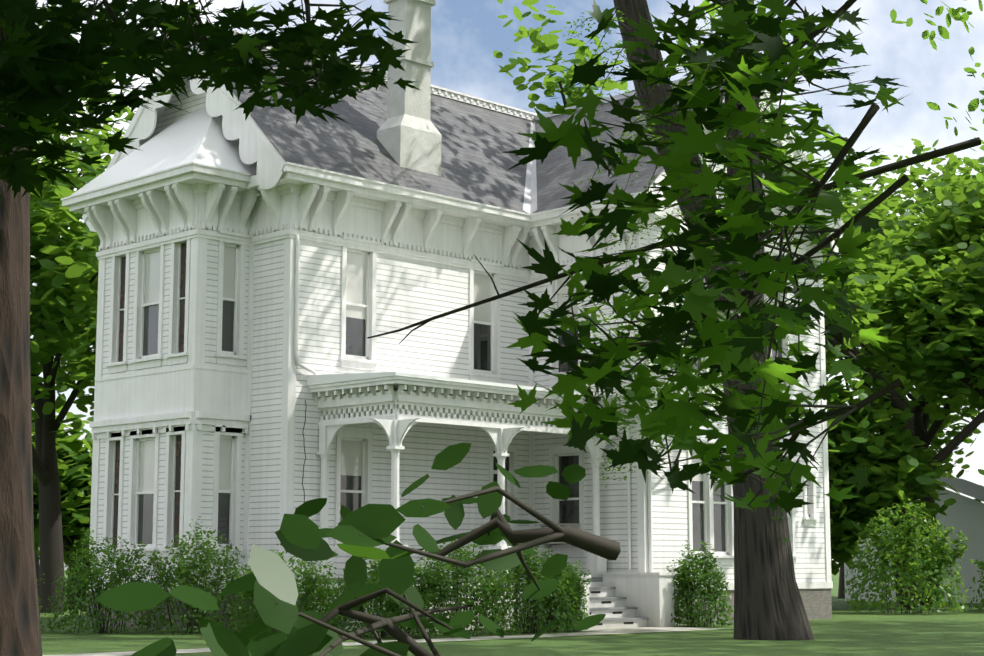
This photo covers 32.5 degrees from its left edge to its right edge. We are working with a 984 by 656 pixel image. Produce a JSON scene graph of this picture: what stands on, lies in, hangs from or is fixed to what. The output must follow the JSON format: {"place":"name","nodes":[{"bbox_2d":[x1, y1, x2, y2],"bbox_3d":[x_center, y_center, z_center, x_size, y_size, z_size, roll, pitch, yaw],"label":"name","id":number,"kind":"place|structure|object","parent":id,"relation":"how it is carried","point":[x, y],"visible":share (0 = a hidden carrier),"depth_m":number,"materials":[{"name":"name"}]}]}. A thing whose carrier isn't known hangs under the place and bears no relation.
{"place":"outdoors","nodes":[
{"label":"outdoors","id":0,"kind":"place"},
{"bbox_2d":[0,0,980,655],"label":"branch","id":1,"kind":"object","parent":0,"point":[740,216],"depth_m":5.83,"materials":[{"name":"green plant"}]},
{"bbox_2d":[95,443,605,655],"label":"leaves","id":2,"kind":"object","parent":1,"relation":"on","point":[270,580],"visible":0.9,"depth_m":2.26,"materials":[{"name":"green plant"}]},
{"bbox_2d":[30,0,983,569],"label":"sky","id":3,"kind":"structure","parent":0,"point":[465,34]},
{"bbox_2d":[38,570,983,655],"bbox_3d":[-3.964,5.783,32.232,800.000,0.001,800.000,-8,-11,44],"label":"ground","id":4,"kind":"structure","parent":0,"point":[844,631],"depth_m":27.81,"materials":[{"name":"green plant"}]},
{"bbox_2d":[0,35,42,655],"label":"tree","id":5,"kind":"object","parent":4,"relation":"on","point":[20,632],"visible":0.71,"depth_m":15.29,"materials":[{"name":"brown plant"}]},
{"bbox_2d":[37,573,44,629],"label":"shrub leaves","id":6,"kind":"object","parent":4,"relation":"on","point":[38,602],"depth_m":31.96,"materials":[{"name":"green plant"}]},
{"bbox_2d":[31,403,93,609],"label":"tree leaves","id":7,"kind":"object","parent":4,"relation":"on","point":[74,460],"depth_m":47.38,"materials":[{"name":"green plant"}]},
{"bbox_2d":[30,123,125,612],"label":"tree leaves","id":8,"kind":"object","parent":4,"relation":"on","point":[64,268],"depth_m":42.44,"materials":[{"name":"green plant"}]},
{"bbox_2d":[30,62,134,600],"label":"tree leaves","id":9,"kind":"object","parent":4,"relation":"on","point":[95,141],"depth_m":60.40,"materials":[{"name":"green plant"}]},
{"bbox_2d":[31,84,149,435],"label":"tree leaves","id":10,"kind":"object","parent":4,"relation":"on","point":[62,369],"depth_m":59.27,"materials":[{"name":"green plant"}]},
{"bbox_2d":[43,525,163,633],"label":"shrub leaves","id":11,"kind":"object","parent":4,"relation":"on","point":[112,578],"depth_m":31.23,"materials":[{"name":"green plant"}]},
{"bbox_2d":[139,516,254,633],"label":"shrub leaves","id":12,"kind":"object","parent":4,"relation":"on","point":[177,574],"depth_m":31.00,"materials":[{"name":"green plant"}]},
{"bbox_2d":[225,544,348,635],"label":"shrub leaves","id":13,"kind":"object","parent":4,"relation":"on","point":[311,593],"depth_m":29.84,"materials":[{"name":"green plant"}]},
{"bbox_2d":[322,547,438,637],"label":"shrub leaves","id":14,"kind":"object","parent":4,"relation":"on","point":[375,604],"depth_m":29.18,"materials":[{"name":"green plant"}]},
{"bbox_2d":[43,627,732,655],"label":"walkway","id":15,"kind":"structure","parent":4,"relation":"on","point":[619,631],"depth_m":29.63,"materials":[{"name":"concrete"}]},
{"bbox_2d":[531,554,590,631],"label":"shrub leaves","id":16,"kind":"object","parent":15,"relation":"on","point":[580,593],"depth_m":32.09,"materials":[{"name":"green plant"}]},
{"bbox_2d":[60,0,843,632],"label":"house","id":17,"kind":"structure","parent":4,"relation":"on","point":[394,206],"depth_m":34.68,"materials":[{"name":"white wood"}]},
{"bbox_2d":[301,401,306,580],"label":"cable","id":18,"kind":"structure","parent":17,"relation":"attached to","point":[304,461],"depth_m":32.98,"materials":[{"name":"grey"}]},
{"bbox_2d":[294,213,653,571],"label":"downpipes","id":19,"kind":"object","parent":17,"relation":"attached to","point":[296,331],"visible":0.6,"depth_m":35.09,"materials":[{"name":"white metal"}]},
{"bbox_2d":[540,523,579,547],"bbox_3d":[1.477,4.476,36.402,0.840,0.510,0.440,-8,-11,44],"label":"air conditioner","id":20,"kind":"object","parent":17,"relation":"on","point":[573,525],"visible":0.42,"depth_m":36.20,"materials":[{"name":"grey metal"}]},
{"bbox_2d":[395,540,518,635],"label":"shrub leaves","id":21,"kind":"object","parent":4,"relation":"on","point":[456,570],"depth_m":29.97,"materials":[{"name":"green plant"}]},
{"bbox_2d":[473,546,581,633],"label":"shrub leaves","id":22,"kind":"object","parent":4,"relation":"on","point":[526,579],"depth_m":31.06,"materials":[{"name":"green plant"}]},
{"bbox_2d":[493,0,628,111],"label":"tree leaves","id":23,"kind":"object","parent":4,"relation":"on","point":[549,84],"depth_m":49.03,"materials":[{"name":"green plant"}]},
{"bbox_2d":[664,540,733,626],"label":"shrub leaves","id":24,"kind":"object","parent":4,"relation":"on","point":[702,579],"depth_m":34.42,"materials":[{"name":"green plant"}]},
{"bbox_2d":[698,154,789,553],"bbox_3d":[4.427,1.138,29.279,1.603,8.959,0.519,-2,-8,12],"label":"trunk ivy","id":25,"kind":"object","parent":4,"relation":"on","point":[757,354],"visible":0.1,"depth_m":28.81,"materials":[{"name":"green plant"}]},
{"bbox_2d":[559,0,983,639],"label":"tree","id":26,"kind":"object","parent":4,"relation":"on","point":[768,603],"depth_m":28.83,"materials":[{"name":"plant"}]},
{"bbox_2d":[827,391,878,551],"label":"tree leaves","id":27,"kind":"object","parent":4,"relation":"on","point":[841,445],"visible":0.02,"depth_m":48.06,"materials":[{"name":"green plant"}]},
{"bbox_2d":[825,263,908,454],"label":"tree leaves","id":28,"kind":"object","parent":4,"relation":"on","point":[862,394],"visible":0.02,"depth_m":48.27,"materials":[{"name":"green plant"}]},
{"bbox_2d":[794,124,983,458],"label":"tree leaves","id":29,"kind":"object","parent":4,"relation":"on","point":[882,213],"depth_m":66.49,"materials":[{"name":"green plant"}]},
{"bbox_2d":[829,417,963,575],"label":"tree leaves","id":30,"kind":"object","parent":4,"relation":"on","point":[889,486],"depth_m":47.90,"materials":[{"name":"green plant"}]},
{"bbox_2d":[821,191,980,598],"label":"tree leaves","id":31,"kind":"object","parent":4,"relation":"on","point":[967,440],"depth_m":63.82,"materials":[{"name":"green plant"}]},
{"bbox_2d":[821,167,983,608],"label":"tree leaves","id":32,"kind":"object","parent":4,"relation":"on","point":[856,295],"depth_m":49.02,"materials":[{"name":"green plant"}]},
{"bbox_2d":[822,145,983,363],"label":"tree leaves","id":33,"kind":"object","parent":4,"relation":"on","point":[952,171],"visible":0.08,"depth_m":64.42,"materials":[{"name":"green plant"}]},
{"bbox_2d":[823,172,983,419],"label":"tree leaves","id":34,"kind":"object","parent":4,"relation":"on","point":[953,288],"depth_m":50.35,"materials":[{"name":"green plant"}]},
{"bbox_2d":[844,498,970,613],"bbox_3d":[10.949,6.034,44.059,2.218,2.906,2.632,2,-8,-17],"label":"shrub","id":35,"kind":"object","parent":4,"relation":"on","point":[906,595],"visible":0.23,"depth_m":43.80,"materials":[{"name":"plant"}]},
{"bbox_2d":[844,477,983,602],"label":"garage","id":36,"kind":"structure","parent":4,"relation":"on","point":[965,515],"depth_m":56.63,"materials":[{"name":"white"}]},
{"bbox_2d":[852,137,983,604],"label":"tree leaves","id":37,"kind":"object","parent":4,"relation":"on","point":[966,180],"depth_m":54.47,"materials":[{"name":"green plant"}]},
{"bbox_2d":[876,145,983,280],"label":"tree leaves","id":38,"kind":"object","parent":4,"relation":"on","point":[915,173],"visible":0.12,"depth_m":58.94,"materials":[{"name":"green plant"}]},
{"bbox_2d":[969,559,983,609],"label":"shrub leaves","id":39,"kind":"object","parent":4,"relation":"on","point":[980,566],"visible":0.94,"depth_m":45.35,"materials":[{"name":"green plant"}]},
{"bbox_2d":[974,469,983,501],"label":"tree leaves","id":40,"kind":"object","parent":4,"relation":"on","point":[981,471],"visible":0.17,"depth_m":61.84,"materials":[{"name":"green plant"}]},
{"bbox_2d":[577,310,726,487],"bbox_3d":[3.357,2.825,35.067,4.565,6.681,4.104,-8,-11,44],"label":"tree","id":41,"kind":"object","parent":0,"point":[665,368],"depth_m":34.59,"materials":[{"name":"green plant"}]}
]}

